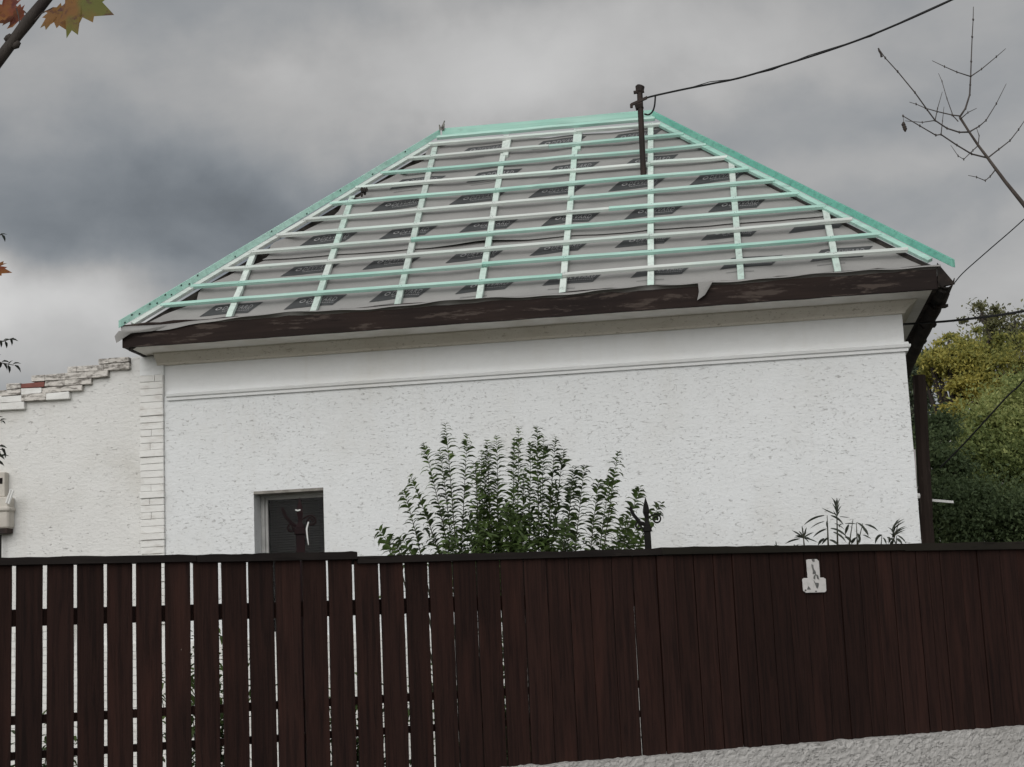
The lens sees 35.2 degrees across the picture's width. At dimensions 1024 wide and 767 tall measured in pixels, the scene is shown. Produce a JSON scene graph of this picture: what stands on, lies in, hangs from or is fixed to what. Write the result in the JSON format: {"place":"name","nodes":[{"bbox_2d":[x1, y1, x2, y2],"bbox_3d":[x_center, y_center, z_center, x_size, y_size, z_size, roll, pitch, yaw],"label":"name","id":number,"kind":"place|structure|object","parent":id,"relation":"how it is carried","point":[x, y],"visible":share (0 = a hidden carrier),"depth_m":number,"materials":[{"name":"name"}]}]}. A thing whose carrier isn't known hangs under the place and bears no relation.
{"place":"outdoors","nodes":[
{"label":"outdoors","id":0,"kind":"place"},
{"bbox_2d":[0,0,1023,414],"label":"sky","id":1,"kind":"structure","parent":0,"point":[144,147],"materials":[{"name":"grey"}]},
{"bbox_2d":[512,725,1023,766],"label":"plinth wall","id":2,"kind":"structure","parent":0,"point":[994,747],"depth_m":9.22,"materials":[{"name":"paint"}]},
{"bbox_2d":[0,541,1023,766],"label":"board fence","id":3,"kind":"object","parent":2,"relation":"on","point":[744,646],"visible":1,"depth_m":8.37,"materials":[{"name":"brown wood"}]},
{"bbox_2d":[802,559,825,592],"bbox_3d":[1.741,1.110,9.295,0.164,0.192,0.010,2,-10,-26],"label":"number plate","id":4,"kind":"object","parent":3,"relation":"attached to","point":[813,582],"visible":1,"depth_m":9.29,"materials":[{"name":"white ceramic"}]},
{"label":"ground","id":5,"kind":"structure","parent":0,"visible":0},
{"bbox_2d":[11,710,76,766],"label":"garden plant","id":6,"kind":"object","parent":5,"relation":"on","point":[44,747],"visible":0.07,"depth_m":9.12,"materials":[{"name":"green plant"}]},
{"bbox_2d":[0,356,141,766],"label":"side wall","id":7,"kind":"structure","parent":5,"relation":"on","point":[70,440],"depth_m":13.64,"materials":[{"name":"white paint"}]},
{"bbox_2d":[0,472,14,556],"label":"junction box","id":8,"kind":"object","parent":7,"relation":"attached to","point":[7,509],"visible":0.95,"depth_m":13.56,"materials":[{"name":"white plastic"}]},
{"bbox_2d":[162,624,250,766],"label":"garden plant","id":9,"kind":"object","parent":5,"relation":"on","point":[193,718],"visible":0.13,"depth_m":9.38,"materials":[{"name":"green plant"}]},
{"bbox_2d":[281,497,316,766],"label":"iron post","id":10,"kind":"object","parent":5,"relation":"on","point":[300,531],"visible":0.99,"depth_m":8.56,"materials":[{"name":"black metal"}]},
{"bbox_2d":[276,672,432,766],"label":"garden plant","id":11,"kind":"object","parent":5,"relation":"on","point":[357,745],"visible":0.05,"depth_m":9.38,"materials":[{"name":"green plant"}]},
{"bbox_2d":[374,423,665,766],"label":"shrub","id":12,"kind":"object","parent":5,"relation":"on","point":[516,539],"visible":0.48,"depth_m":10.42,"materials":[{"name":"green plant"}]},
{"bbox_2d":[115,110,954,766],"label":"house","id":13,"kind":"structure","parent":5,"relation":"on","point":[715,342],"depth_m":13.20,"materials":[{"name":"white paint"}]},
{"bbox_2d":[254,487,324,636],"bbox_3d":[-1.786,1.511,13.473,0.990,1.601,0.523,-4,-9,8],"label":"window","id":14,"kind":"structure","parent":13,"relation":"in","point":[275,537],"depth_m":13.49,"materials":[{"name":"black glass"}]},
{"bbox_2d":[630,84,646,174],"bbox_3d":[1.160,-2.112,14.447,0.158,1.185,0.085,-4,-9,8],"label":"service mast","id":15,"kind":"object","parent":13,"relation":"attached to","point":[639,92],"visible":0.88,"depth_m":14.47,"materials":[{"name":"metal"}]},
{"bbox_2d":[644,96,655,115],"bbox_3d":[1.242,-2.495,14.489,0.119,0.178,0.016,-3,-9,0],"label":"drip loop cable","id":16,"kind":"object","parent":15,"relation":"attached to","point":[652,111],"visible":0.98,"depth_m":14.48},
{"bbox_2d":[647,0,952,98],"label":"power cable","id":17,"kind":"object","parent":15,"relation":"attached to","point":[836,47],"visible":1,"depth_m":13.56,"materials":[{"name":"black rubber"}]},
{"bbox_2d":[914,449,919,498],"bbox_3d":[3.281,0.738,13.129,0.050,0.402,0.044,-3,-9,0],"label":"wall pipe","id":18,"kind":"object","parent":13,"relation":"attached to","point":[918,495],"depth_m":13.12,"materials":[{"name":"white plastic"}]},
{"bbox_2d":[903,310,1023,325],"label":"telephone cable","id":19,"kind":"object","parent":13,"relation":"attached to","point":[979,317],"visible":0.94,"depth_m":12.48,"materials":[{"name":"black rubber"}]},
{"bbox_2d":[940,379,1023,467],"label":"slack wire","id":20,"kind":"object","parent":13,"relation":"attached to","point":[971,435],"visible":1,"depth_m":15.71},
{"bbox_2d":[954,219,1023,282],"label":"thin cable","id":21,"kind":"object","parent":13,"relation":"attached to","point":[989,249],"visible":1,"depth_m":12.07,"materials":[{"name":"black rubber"}]},
{"bbox_2d":[629,497,660,548],"bbox_3d":[0.821,1.853,9.165,0.188,2.416,0.046,-1,-9,-8],"label":"iron post","id":22,"kind":"object","parent":5,"relation":"on","point":[647,528],"visible":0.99,"depth_m":9.32,"materials":[{"name":"black metal"}]},
{"bbox_2d":[775,497,877,545],"bbox_3d":[2.161,2.006,10.722,0.707,2.499,0.158,-3,-9,0],"label":"garden plant","id":23,"kind":"object","parent":5,"relation":"on","point":[856,538],"visible":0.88,"depth_m":10.87,"materials":[{"name":"green plant"}]},
{"bbox_2d":[875,519,905,735],"bbox_3d":[2.643,2.087,10.879,0.268,2.345,0.128,2,-10,-25],"label":"garden plant","id":24,"kind":"object","parent":5,"relation":"on","point":[896,532],"visible":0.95,"depth_m":11.06,"materials":[{"name":"green plant"}]},
{"bbox_2d":[908,344,951,477],"bbox_3d":[7.375,2.466,28.447,1.942,6.835,2.491,-4,-9,9],"label":"tree","id":25,"kind":"object","parent":5,"relation":"on","point":[910,381],"visible":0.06,"depth_m":29.05,"materials":[{"name":"green plant"}]},
{"bbox_2d":[912,374,953,542],"bbox_3d":[3.544,1.764,13.416,0.368,3.718,0.120,-3,-9,0],"label":"wooden post","id":26,"kind":"object","parent":5,"relation":"on","point":[925,500],"visible":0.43,"depth_m":13.56,"materials":[{"name":"brown wood"}]},
{"bbox_2d":[911,402,1023,542],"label":"dark bush","id":27,"kind":"object","parent":5,"relation":"on","point":[980,510],"visible":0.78,"depth_m":17.16,"materials":[{"name":"green plant"}]},
{"bbox_2d":[915,318,1023,443],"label":"yellow tree","id":28,"kind":"object","parent":5,"relation":"on","point":[961,365],"visible":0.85,"depth_m":24.13,"materials":[{"name":"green plant"}]},
{"bbox_2d":[944,357,1023,496],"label":"green tree","id":29,"kind":"object","parent":5,"relation":"on","point":[998,435],"visible":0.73,"depth_m":19.70,"materials":[{"name":"green plant"}]},
{"bbox_2d":[954,297,1023,374],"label":"olive tree","id":30,"kind":"object","parent":5,"relation":"on","point":[993,324],"visible":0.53,"depth_m":30.37,"materials":[{"name":"green plant"}]},
{"label":"pavement","id":31,"kind":"structure","parent":0,"visible":0},
{"bbox_2d":[0,233,20,465],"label":"twiggy sapling","id":32,"kind":"object","parent":31,"relation":"on","point":[9,369],"visible":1,"depth_m":4.67,"materials":[{"name":"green plant"}]},
{"bbox_2d":[0,0,113,275],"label":"maple tree","id":33,"kind":"object","parent":31,"relation":"on","point":[68,15],"visible":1,"depth_m":2.72,"materials":[{"name":"orange plant"}]},
{"bbox_2d":[878,7,1023,207],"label":"bare tree","id":34,"kind":"object","parent":31,"relation":"on","point":[1004,180],"visible":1,"depth_m":7.24,"materials":[{"name":"brown plant"}]}
]}

